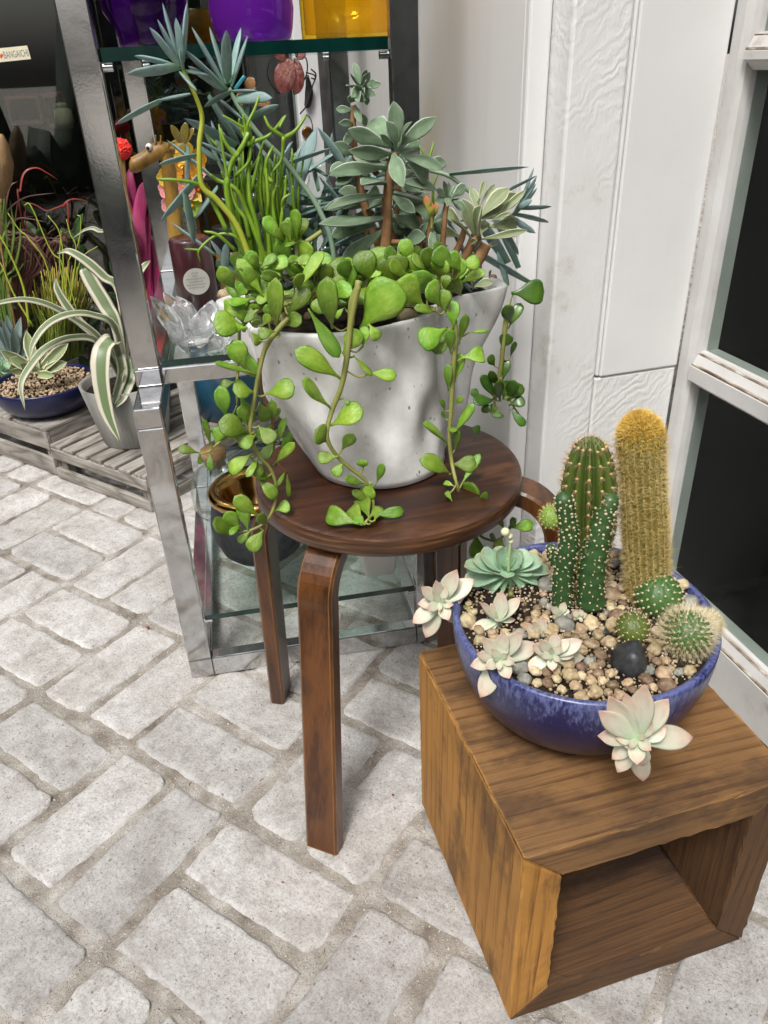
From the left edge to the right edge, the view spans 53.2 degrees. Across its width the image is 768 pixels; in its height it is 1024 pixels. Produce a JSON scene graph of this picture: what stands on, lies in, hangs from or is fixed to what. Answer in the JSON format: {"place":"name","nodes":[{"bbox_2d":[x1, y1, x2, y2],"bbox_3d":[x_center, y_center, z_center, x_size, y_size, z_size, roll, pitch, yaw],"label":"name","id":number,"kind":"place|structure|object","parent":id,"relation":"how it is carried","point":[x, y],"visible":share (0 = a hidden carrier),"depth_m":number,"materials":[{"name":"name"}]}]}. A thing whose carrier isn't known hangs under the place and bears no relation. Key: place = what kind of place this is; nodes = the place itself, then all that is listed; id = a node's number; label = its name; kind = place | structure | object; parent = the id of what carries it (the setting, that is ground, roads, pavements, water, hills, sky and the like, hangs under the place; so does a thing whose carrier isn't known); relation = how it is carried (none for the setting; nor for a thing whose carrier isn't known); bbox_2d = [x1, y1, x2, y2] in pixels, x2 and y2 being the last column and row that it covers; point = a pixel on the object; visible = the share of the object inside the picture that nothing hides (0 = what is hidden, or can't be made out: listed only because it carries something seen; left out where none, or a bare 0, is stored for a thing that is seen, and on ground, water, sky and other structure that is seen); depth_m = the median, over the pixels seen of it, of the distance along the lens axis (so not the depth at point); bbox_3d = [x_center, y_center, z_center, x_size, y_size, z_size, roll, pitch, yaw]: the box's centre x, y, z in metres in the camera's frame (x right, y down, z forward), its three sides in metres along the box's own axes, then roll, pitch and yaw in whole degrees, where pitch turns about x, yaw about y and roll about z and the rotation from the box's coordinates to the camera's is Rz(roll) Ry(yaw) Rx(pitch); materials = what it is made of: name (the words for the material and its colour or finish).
{"place":"outdoors","nodes":[
{"label":"outdoors","id":0,"kind":"place"},
{"bbox_2d":[0,46,30,61],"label":"sticker","id":1,"kind":"object","parent":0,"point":[14,53],"visible":1,"depth_m":1.93,"materials":[{"name":"beige"}]},
{"bbox_2d":[54,102,74,128],"bbox_3d":[-1.012,-1.253,2.424,0.060,0.073,0.060,-10,32,-13],"label":"cream jar","id":2,"kind":"object","parent":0,"point":[63,117],"visible":1,"depth_m":2.41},
{"bbox_2d":[200,174,235,284],"bbox_3d":[-0.317,-0.551,1.500,0.064,0.194,0.064,-10,32,-13],"label":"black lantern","id":3,"kind":"object","parent":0,"point":[210,218],"visible":0.07,"depth_m":1.50,"materials":[{"name":"metal"}]},
{"bbox_2d":[212,223,244,288],"bbox_3d":[-0.288,-0.481,1.454,0.059,0.118,0.059,-10,32,-13],"label":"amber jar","id":4,"kind":"object","parent":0,"point":[218,241],"visible":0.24,"depth_m":1.42,"materials":[{"name":"brown glass"}]},
{"bbox_2d":[0,54,767,1023],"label":"ground","id":5,"kind":"structure","parent":0,"point":[90,554],"depth_m":1.08,"materials":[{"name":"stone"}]},
{"bbox_2d":[0,134,15,327],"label":"dried pod","id":6,"kind":"object","parent":5,"relation":"on","point":[6,168],"visible":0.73,"depth_m":1.90,"materials":[{"name":"plant"}]},
{"bbox_2d":[0,196,29,369],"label":"sword plant","id":7,"kind":"object","parent":5,"relation":"on","point":[5,310],"visible":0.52,"depth_m":2.02,"materials":[{"name":"green plant"}]},
{"bbox_2d":[0,181,73,369],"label":"red grass","id":8,"kind":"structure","parent":5,"relation":"on","point":[32,269],"depth_m":2.06,"materials":[{"name":"plant"}]},
{"bbox_2d":[0,357,94,474],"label":"slatted crate","id":9,"kind":"object","parent":5,"relation":"on","point":[45,433],"visible":0.2,"depth_m":2.03,"materials":[{"name":"wood"}]},
{"bbox_2d":[0,363,90,418],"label":"succulent bowl","id":10,"kind":"object","parent":9,"relation":"on","point":[58,393],"visible":0.81,"depth_m":1.99,"materials":[{"name":"ceramic"}]},
{"bbox_2d":[0,316,27,358],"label":"blue agave","id":11,"kind":"object","parent":10,"relation":"in","point":[11,338],"visible":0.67,"depth_m":1.95,"materials":[{"name":"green plant"}]},
{"bbox_2d":[0,331,67,378],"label":"variegated agave","id":12,"kind":"object","parent":10,"relation":"in","point":[49,363],"visible":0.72,"depth_m":1.95,"materials":[{"name":"green plant"}]},
{"bbox_2d":[0,203,97,361],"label":"stick succulent","id":13,"kind":"object","parent":10,"relation":"in","point":[63,328],"visible":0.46,"depth_m":2.11,"materials":[{"name":"plant"}]},
{"bbox_2d":[17,167,85,318],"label":"red leaf plant","id":14,"kind":"object","parent":5,"relation":"on","point":[62,205],"visible":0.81,"depth_m":2.04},
{"bbox_2d":[0,201,129,377],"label":"leafy shrub","id":15,"kind":"object","parent":5,"relation":"on","point":[31,227],"visible":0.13,"depth_m":2.12,"materials":[{"name":"green plant"}]},
{"bbox_2d":[0,0,301,359],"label":"interior wall","id":16,"kind":"structure","parent":5,"relation":"on","point":[60,155],"depth_m":4.52,"materials":[{"name":"paint"}]},
{"bbox_2d":[4,93,47,125],"bbox_3d":[-1.200,-1.365,2.596,0.104,0.083,0.300,-10,32,-13],"label":"picture frame","id":17,"kind":"object","parent":16,"relation":"attached to","point":[26,109],"visible":0.81,"depth_m":2.54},
{"bbox_2d":[42,91,64,128],"bbox_3d":[-1.083,-1.329,2.536,0.049,0.100,0.200,-10,32,-13],"label":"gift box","id":18,"kind":"object","parent":16,"relation":"in","point":[50,99],"visible":0.72,"depth_m":2.49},
{"bbox_2d":[50,388,289,511],"bbox_3d":[-0.541,-0.219,2.115,0.360,0.098,0.600,17,36,30],"label":"slatted crate","id":19,"kind":"object","parent":5,"relation":"on","point":[88,449],"visible":0.48,"depth_m":1.93,"materials":[{"name":"wood"}]},
{"bbox_2d":[78,367,169,449],"bbox_3d":[-0.642,-0.264,1.947,0.220,0.157,0.220,-10,32,-13],"label":"fluted pot","id":20,"kind":"object","parent":19,"relation":"on","point":[125,424],"visible":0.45,"depth_m":1.89,"materials":[{"name":"ceramic"}]},
{"bbox_2d":[0,226,149,441],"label":"striped plant","id":21,"kind":"object","parent":20,"relation":"in","point":[103,359],"visible":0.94,"depth_m":1.79,"materials":[{"name":"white plant"}]},
{"bbox_2d":[117,137,132,197],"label":"red flower","id":22,"kind":"object","parent":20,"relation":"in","point":[125,148],"visible":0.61,"depth_m":1.74,"materials":[{"name":"fabric"}]},
{"bbox_2d":[189,344,263,422],"bbox_3d":[-0.419,-0.351,2.062,0.207,0.170,0.207,-10,32,-13],"label":"teal pot","id":23,"kind":"object","parent":19,"relation":"on","point":[210,410],"visible":0.27,"depth_m":2.01,"materials":[{"name":"ceramic"}]},
{"bbox_2d":[53,0,436,677],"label":"display shelf","id":24,"kind":"object","parent":5,"relation":"on","point":[161,360],"visible":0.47,"depth_m":1.15,"materials":[{"name":"silver metal"}]},
{"bbox_2d":[99,0,188,46],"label":"glass vase","id":25,"kind":"object","parent":24,"relation":"on","point":[132,22],"visible":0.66,"depth_m":0.99,"materials":[{"name":"glass"}]},
{"bbox_2d":[129,135,182,238],"bbox_3d":[-0.398,-0.527,1.391,0.087,0.282,0.046,-10,32,-13],"label":"giraffe figurine","id":26,"kind":"object","parent":24,"relation":"on","point":[152,153],"visible":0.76,"depth_m":1.34,"materials":[{"name":"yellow wood"}]},
{"bbox_2d":[170,74,193,151],"bbox_3d":[-0.363,-0.715,1.361,0.042,0.146,0.011,-9,31,-11],"label":"glass butterfly","id":27,"kind":"object","parent":24,"relation":"hanging from","point":[183,136],"visible":0.91,"depth_m":1.38,"materials":[{"name":"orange glass"}]},
{"bbox_2d":[156,140,210,233],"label":"silk flowers","id":28,"kind":"object","parent":24,"relation":"on","point":[195,198],"visible":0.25,"depth_m":1.44,"materials":[{"name":"yellow fabric"}]},
{"bbox_2d":[150,291,233,352],"bbox_3d":[-0.294,-0.303,1.213,0.130,0.098,0.098,-10,32,-13],"label":"crystal lotus","id":29,"kind":"object","parent":24,"relation":"on","point":[185,323],"visible":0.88,"depth_m":1.19,"materials":[{"name":"white"}]},
{"bbox_2d":[168,233,218,311],"bbox_3d":[-0.314,-0.388,1.280,0.067,0.137,0.070,-10,32,-13],"label":"candle","id":30,"kind":"object","parent":24,"relation":"on","point":[195,281],"visible":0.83,"depth_m":1.25,"materials":[{"name":"wax"}]},
{"bbox_2d":[190,444,229,521],"bbox_3d":[-0.333,-0.064,1.542,0.115,0.143,0.115,-10,32,-13],"label":"cork bottle","id":31,"kind":"object","parent":24,"relation":"on","point":[218,455],"visible":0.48,"depth_m":1.51,"materials":[{"name":"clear glass"}]},
{"bbox_2d":[234,60,269,106],"bbox_3d":[-0.226,-0.728,1.302,0.059,0.074,0.015,-10,32,-13],"label":"glass butterfly","id":32,"kind":"object","parent":24,"relation":"hanging from","point":[250,82],"visible":0.49,"depth_m":1.30,"materials":[{"name":"glass"}]},
{"bbox_2d":[207,465,300,566],"bbox_3d":[-0.232,0.009,1.418,0.175,0.138,0.175,-10,32,-13],"label":"charcoal vase","id":33,"kind":"object","parent":24,"relation":"on","point":[224,489],"visible":0.4,"depth_m":1.38,"materials":[{"name":"metal"}]},
{"bbox_2d":[266,54,315,94],"bbox_3d":[-0.155,-0.734,1.276,0.083,0.071,0.013,-9,31,-11],"label":"hanging ornament","id":34,"kind":"object","parent":24,"relation":"hanging from","point":[289,75],"visible":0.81,"depth_m":1.27,"materials":[{"name":"red metal"}]},
{"bbox_2d":[299,0,386,38],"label":"glass vase","id":35,"kind":"object","parent":24,"relation":"on","point":[352,32],"visible":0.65,"depth_m":1.10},
{"bbox_2d":[360,556,396,576],"bbox_3d":[-0.012,0.065,1.359,0.074,0.085,0.074,-7,31,-8],"label":"white pot","id":36,"kind":"object","parent":24,"relation":"on","point":[374,566],"visible":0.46,"depth_m":1.34,"materials":[{"name":"ceramic"}]},
{"bbox_2d":[170,0,326,389],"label":"shop window","id":37,"kind":"structure","parent":5,"relation":"on","point":[313,112],"depth_m":2.13,"materials":[{"name":"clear glass"}]},
{"bbox_2d":[299,68,316,131],"bbox_3d":[-0.209,-1.126,2.139,0.056,0.190,0.017,-10,32,-13],"label":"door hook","id":38,"kind":"object","parent":37,"relation":"attached to","point":[308,94],"depth_m":2.12,"materials":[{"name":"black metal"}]},
{"bbox_2d":[251,425,558,855],"bbox_3d":[0.000,0.140,1.128,0.448,0.453,0.352,-21,35,-28],"label":"stool","id":39,"kind":"object","parent":5,"relation":"on","point":[433,517],"visible":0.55,"depth_m":0.96,"materials":[{"name":"brown wood"}]},
{"bbox_2d":[216,276,507,488],"bbox_3d":[-0.009,-0.171,1.003,0.372,0.210,0.226,-10,32,-13],"label":"concrete planter","id":40,"kind":"object","parent":39,"relation":"on","point":[393,435],"visible":0.61,"depth_m":0.92,"materials":[{"name":"concrete"}]},
{"bbox_2d":[128,2,256,269],"bbox_3d":[-0.190,-0.357,0.758,0.099,0.247,0.042,-8,31,-9],"label":"blue finger succulent","id":41,"kind":"object","parent":40,"relation":"in","point":[174,51],"visible":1,"depth_m":0.72,"materials":[{"name":"green plant"}]},
{"bbox_2d":[115,93,345,249],"bbox_3d":[-0.150,-0.356,0.822,0.241,0.168,0.042,-9,31,-11],"label":"blue finger succulent","id":42,"kind":"object","parent":40,"relation":"in","point":[308,153],"visible":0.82,"depth_m":0.81,"materials":[{"name":"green plant"}]},
{"bbox_2d":[157,95,306,274],"bbox_3d":[-0.160,-0.344,0.826,0.158,0.183,0.075,-10,32,-13],"label":"pencil succulent","id":43,"kind":"object","parent":40,"relation":"in","point":[267,191],"visible":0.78,"depth_m":0.81,"materials":[{"name":"plant"}]},
{"bbox_2d":[177,316,294,551],"bbox_3d":[-0.161,-0.081,0.861,0.139,0.281,0.047,-10,32,-13],"label":"trailing succulent","id":44,"kind":"object","parent":40,"relation":"in","point":[230,425],"visible":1,"depth_m":0.85,"materials":[{"name":"green plant"}]},
{"bbox_2d":[186,27,336,258],"bbox_3d":[-0.123,-0.361,0.810,0.138,0.260,0.049,-10,32,-13],"label":"blue finger succulent","id":45,"kind":"object","parent":40,"relation":"in","point":[229,63],"visible":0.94,"depth_m":0.76,"materials":[{"name":"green plant"}]},
{"bbox_2d":[256,358,294,496],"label":"trailing succulent","id":46,"kind":"object","parent":40,"relation":"in","point":[287,449],"visible":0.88,"depth_m":0.90,"materials":[{"name":"green plant"}]},
{"bbox_2d":[167,121,403,282],"bbox_3d":[-0.109,-0.355,0.913,0.280,0.208,0.070,-10,32,-13],"label":"blue finger succulent","id":47,"kind":"object","parent":40,"relation":"in","point":[324,200],"visible":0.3,"depth_m":0.90,"materials":[{"name":"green plant"}]},
{"bbox_2d":[229,209,360,357],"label":"trailing succulent","id":48,"kind":"object","parent":40,"relation":"in","point":[295,225],"visible":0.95,"depth_m":0.80,"materials":[{"name":"green plant"}]},
{"bbox_2d":[213,246,451,340],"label":"trailing succulent","id":49,"kind":"object","parent":40,"relation":"in","point":[388,295],"visible":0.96,"depth_m":0.82,"materials":[{"name":"green plant"}]},
{"bbox_2d":[294,280,403,525],"bbox_3d":[-0.032,-0.093,0.850,0.110,0.310,0.058,-10,32,-13],"label":"trailing succulent","id":50,"kind":"object","parent":40,"relation":"hanging from","point":[316,361],"visible":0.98,"depth_m":0.85,"materials":[{"name":"green plant"}]},
{"bbox_2d":[216,238,485,315],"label":"trailing succulent","id":51,"kind":"object","parent":40,"relation":"in","point":[440,261],"visible":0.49,"depth_m":0.83,"materials":[{"name":"green plant"}]},
{"bbox_2d":[323,62,380,246],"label":"felted succulent","id":52,"kind":"object","parent":40,"relation":"in","point":[366,82],"visible":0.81,"depth_m":0.82,"materials":[{"name":"green plant"}]},
{"bbox_2d":[318,101,442,257],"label":"felted succulent","id":53,"kind":"object","parent":40,"relation":"in","point":[373,136],"visible":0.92,"depth_m":0.83,"materials":[{"name":"green plant"}]},
{"bbox_2d":[334,154,451,250],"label":"felted succulent","id":54,"kind":"object","parent":40,"relation":"in","point":[398,228],"visible":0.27,"depth_m":0.92,"materials":[{"name":"green plant"}]},
{"bbox_2d":[260,206,529,292],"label":"blue finger succulent","id":55,"kind":"object","parent":40,"relation":"in","point":[502,260],"visible":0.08,"depth_m":1.00,"materials":[{"name":"green plant"}]},
{"bbox_2d":[396,308,417,321],"bbox_3d":[0.028,-0.232,0.917,0.026,0.022,0.023,-10,18,12],"label":"pebble","id":56,"kind":"object","parent":40,"relation":"on","point":[406,314],"visible":0.52,"depth_m":0.91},
{"bbox_2d":[413,180,465,248],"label":"felted succulent","id":57,"kind":"object","parent":40,"relation":"in","point":[446,199],"visible":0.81,"depth_m":0.88,"materials":[{"name":"green plant"}]},
{"bbox_2d":[423,195,438,228],"bbox_3d":[0.052,-0.339,0.868,0.018,0.038,0.009,-10,32,-13],"label":"flower bud","id":58,"kind":"object","parent":57,"relation":"attached to","point":[430,207],"visible":1,"depth_m":0.86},
{"bbox_2d":[417,300,532,557],"bbox_3d":[0.117,-0.088,0.946,0.146,0.350,0.081,-27,39,-35],"label":"trailing succulent","id":59,"kind":"object","parent":40,"relation":"hanging from","point":[435,341],"visible":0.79,"depth_m":0.91,"materials":[{"name":"green plant"}]},
{"bbox_2d":[406,161,551,253],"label":"blue finger succulent","id":60,"kind":"object","parent":40,"relation":"in","point":[525,201],"visible":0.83,"depth_m":0.94,"materials":[{"name":"green plant"}]},
{"bbox_2d":[440,181,526,292],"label":"cream edged succulent","id":61,"kind":"object","parent":40,"relation":"in","point":[500,202],"visible":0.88,"depth_m":0.91,"materials":[{"name":"green plant"}]},
{"bbox_2d":[470,279,543,433],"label":"trailing succulent","id":62,"kind":"object","parent":40,"relation":"in","point":[531,291],"visible":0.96,"depth_m":1.02,"materials":[{"name":"green plant"}]},
{"bbox_2d":[314,0,552,571],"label":"white wall","id":63,"kind":"structure","parent":5,"relation":"on","point":[484,66],"depth_m":1.16,"materials":[{"name":"paint"}]},
{"bbox_2d":[419,644,767,1018],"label":"wooden box","id":64,"kind":"object","parent":5,"relation":"on","point":[574,875],"visible":0.74,"depth_m":0.83,"materials":[{"name":"brown wood"}]},
{"bbox_2d":[452,542,721,755],"bbox_3d":[0.214,0.157,0.850,0.277,0.119,0.277,-10,32,-13],"label":"planted bowl","id":65,"kind":"object","parent":64,"relation":"on","point":[552,718],"visible":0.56,"depth_m":0.75,"materials":[{"name":"ceramic"}]},
{"bbox_2d":[412,569,473,637],"bbox_3d":[0.068,0.101,0.837,0.071,0.084,0.036,-20,35,-27],"label":"ghost rosette","id":66,"kind":"object","parent":65,"relation":"in","point":[443,596],"visible":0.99,"depth_m":0.83,"materials":[{"name":"beige plant"}]},
{"bbox_2d":[460,612,476,627],"bbox_3d":[0.091,0.116,0.822,0.018,0.015,0.017,11,33,22],"label":"pebble","id":67,"kind":"object","parent":65,"relation":"on","point":[469,619],"visible":1,"depth_m":0.82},
{"bbox_2d":[471,591,520,631],"bbox_3d":[0.119,0.107,0.808,0.055,0.053,0.026,-10,32,-13],"label":"ghost rosette","id":68,"kind":"object","parent":65,"relation":"in","point":[499,610],"visible":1,"depth_m":0.81,"materials":[{"name":"white plant"}]},
{"bbox_2d":[470,631,535,697],"bbox_3d":[0.118,0.146,0.751,0.037,0.082,0.063,24,40,37],"label":"ghost rosette","id":69,"kind":"object","parent":65,"relation":"in","point":[502,653],"visible":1,"depth_m":0.74,"materials":[{"name":"beige plant"}]},
{"bbox_2d":[464,527,549,596],"bbox_3d":[0.142,0.064,0.861,0.110,0.118,0.050,-10,32,-13],"label":"blue green rosette","id":70,"kind":"object","parent":65,"relation":"in","point":[497,567],"visible":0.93,"depth_m":0.86,"materials":[{"name":"green plant"}]},
{"bbox_2d":[512,660,528,674],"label":"pebble","id":71,"kind":"object","parent":65,"relation":"on","point":[521,667],"visible":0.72,"depth_m":0.75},
{"bbox_2d":[517,672,531,684],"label":"pebble","id":72,"kind":"object","parent":65,"relation":"on","point":[524,678],"visible":1,"depth_m":0.74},
{"bbox_2d":[525,616,546,640],"bbox_3d":[0.165,0.125,0.806,0.035,0.039,0.018,-20,35,-26],"label":"pebble","id":73,"kind":"object","parent":65,"relation":"in","point":[540,624],"visible":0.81,"depth_m":0.80,"materials":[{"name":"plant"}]},
{"bbox_2d":[538,577,552,592],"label":"pebble","id":74,"kind":"object","parent":65,"relation":"on","point":[544,583],"visible":0.79,"depth_m":0.87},
{"bbox_2d":[542,623,559,635],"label":"pebble","id":75,"kind":"object","parent":65,"relation":"on","point":[552,628],"visible":0.95,"depth_m":0.80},
{"bbox_2d":[528,632,584,670],"bbox_3d":[0.175,0.144,0.750,0.071,0.060,0.024,-10,32,-13],"label":"ghost rosette","id":76,"kind":"object","parent":65,"relation":"in","point":[554,652],"visible":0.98,"depth_m":0.75,"materials":[{"name":"white plant"}]},
{"bbox_2d":[551,602,568,615],"bbox_3d":[0.189,0.108,0.823,0.015,0.022,0.020,23,39,36],"label":"ghost rosette","id":77,"kind":"object","parent":65,"relation":"in","point":[562,609],"visible":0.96,"depth_m":0.82,"materials":[{"name":"white plant"}]},
{"bbox_2d":[545,491,580,608],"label":"knobby cactus","id":78,"kind":"object","parent":65,"relation":"in","point":[562,559],"visible":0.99,"depth_m":0.80,"materials":[{"name":"green plant"}]},
{"bbox_2d":[538,503,558,530],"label":"round cactus","id":79,"kind":"object","parent":78,"relation":"attached to","point":[548,519],"visible":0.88,"depth_m":0.78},
{"bbox_2d":[554,614,574,632],"bbox_3d":[0.190,0.118,0.810,0.021,0.018,0.020,4,31,12],"label":"pebble","id":80,"kind":"object","parent":65,"relation":"on","point":[564,622],"visible":1,"depth_m":0.80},
{"bbox_2d":[562,667,579,681],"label":"pebble","id":81,"kind":"object","parent":65,"relation":"on","point":[569,674],"visible":1,"depth_m":0.74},
{"bbox_2d":[556,432,622,600],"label":"ribbed cactus","id":82,"kind":"object","parent":65,"relation":"in","point":[588,479],"visible":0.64,"depth_m":0.77,"materials":[{"name":"plant"}]},
{"bbox_2d":[583,614,599,631],"bbox_3d":[0.220,0.118,0.811,0.017,0.015,0.022,-30,31,-1],"label":"pebble","id":83,"kind":"object","parent":65,"relation":"on","point":[591,621],"visible":1,"depth_m":0.81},
{"bbox_2d":[587,684,603,699],"bbox_3d":[0.199,0.170,0.724,0.016,0.011,0.014,4,31,11],"label":"pebble","id":84,"kind":"object","parent":65,"relation":"on","point":[594,691],"visible":1,"depth_m":0.72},
{"bbox_2d":[575,492,619,613],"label":"knobby cactus","id":85,"kind":"object","parent":65,"relation":"in","point":[591,590],"visible":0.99,"depth_m":0.79,"materials":[{"name":"green plant"}]},
{"bbox_2d":[600,635,617,648],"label":"pebble","id":86,"kind":"object","parent":65,"relation":"on","point":[609,641],"visible":0.99,"depth_m":0.78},
{"bbox_2d":[605,586,621,601],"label":"pebble","id":87,"kind":"object","parent":65,"relation":"on","point":[614,594],"visible":0.74,"depth_m":0.85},
{"bbox_2d":[611,639,647,678],"bbox_3d":[0.243,0.148,0.757,0.035,0.046,0.040,19,63,2],"label":"black stone","id":88,"kind":"object","parent":65,"relation":"on","point":[629,659],"visible":0.94,"depth_m":0.74,"materials":[{"name":"stone"}]},
{"bbox_2d":[612,607,653,643],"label":"round cactus","id":89,"kind":"object","parent":65,"relation":"on","point":[630,625],"visible":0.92,"depth_m":0.78,"materials":[{"name":"plant"}]},
{"bbox_2d":[611,404,678,607],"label":"golden column cactus","id":90,"kind":"object","parent":65,"relation":"in","point":[642,446],"visible":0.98,"depth_m":0.76,"materials":[{"name":"yellow plant"}]},
{"bbox_2d":[637,672,653,684],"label":"pebble","id":91,"kind":"object","parent":65,"relation":"on","point":[644,678],"visible":1,"depth_m":0.73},
{"bbox_2d":[598,684,693,780],"bbox_3d":[0.239,0.180,0.678,0.066,0.130,0.130,16,36,29],"label":"ghost rosette","id":92,"kind":"object","parent":65,"relation":"in","point":[636,727],"visible":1,"depth_m":0.65,"materials":[{"name":"beige plant"}]},
{"bbox_2d":[646,641,661,655],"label":"pebble","id":93,"kind":"object","parent":65,"relation":"on","point":[655,647],"visible":1,"depth_m":0.77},
{"bbox_2d":[631,573,684,620],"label":"round cactus","id":94,"kind":"object","parent":65,"relation":"on","point":[655,597],"visible":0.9,"depth_m":0.80,"materials":[{"name":"green plant"}]},
{"bbox_2d":[655,665,671,679],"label":"pebble","id":95,"kind":"object","parent":65,"relation":"on","point":[661,671],"visible":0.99,"depth_m":0.74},
{"bbox_2d":[656,677,676,691],"bbox_3d":[0.268,0.165,0.727,0.018,0.013,0.014,18,37,31],"label":"pebble","id":96,"kind":"object","parent":65,"relation":"on","point":[664,684],"visible":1,"depth_m":0.72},
{"bbox_2d":[654,598,723,664],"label":"round cactus","id":97,"kind":"object","parent":65,"relation":"on","point":[688,631],"visible":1,"depth_m":0.76,"materials":[{"name":"green plant"}]},
{"bbox_2d":[695,604,726,635],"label":"round cactus","id":98,"kind":"object","parent":65,"relation":"on","point":[719,618],"visible":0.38,"depth_m":0.78,"materials":[{"name":"plant"}]},
{"bbox_2d":[519,0,735,548],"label":"corner post","id":99,"kind":"object","parent":5,"relation":"on","point":[633,93],"visible":0.59,"depth_m":1.04,"materials":[{"name":"white paint"}]},
{"bbox_2d":[665,0,767,747],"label":"glazed door","id":100,"kind":"structure","parent":5,"relation":"on","point":[738,683],"depth_m":1.10,"materials":[{"name":"white paint"}]},
{"bbox_2d":[676,87,767,653],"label":"interior wall","id":101,"kind":"structure","parent":5,"relation":"on","point":[724,545],"depth_m":1.37,"materials":[{"name":"paint"}]},
{"bbox_2d":[727,0,737,53],"label":"sky","id":102,"kind":"structure","parent":0,"point":[736,2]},
{"bbox_3d":[-0.639,-0.327,2.123,0.110,0.085,0.110,-10,32,-13],"label":"dark pot","id":103,"kind":"object","parent":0,"visible":0},
{"bbox_2d":[126,169,159,307],"bbox_3d":[-0.615,-0.557,1.990,0.118,0.619,0.080,-17,33,-22],"label":"magenta bromeliad","id":104,"kind":"object","parent":103,"relation":"in","point":[142,226],"visible":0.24,"depth_m":1.91,"materials":[{"name":"pink plant"}]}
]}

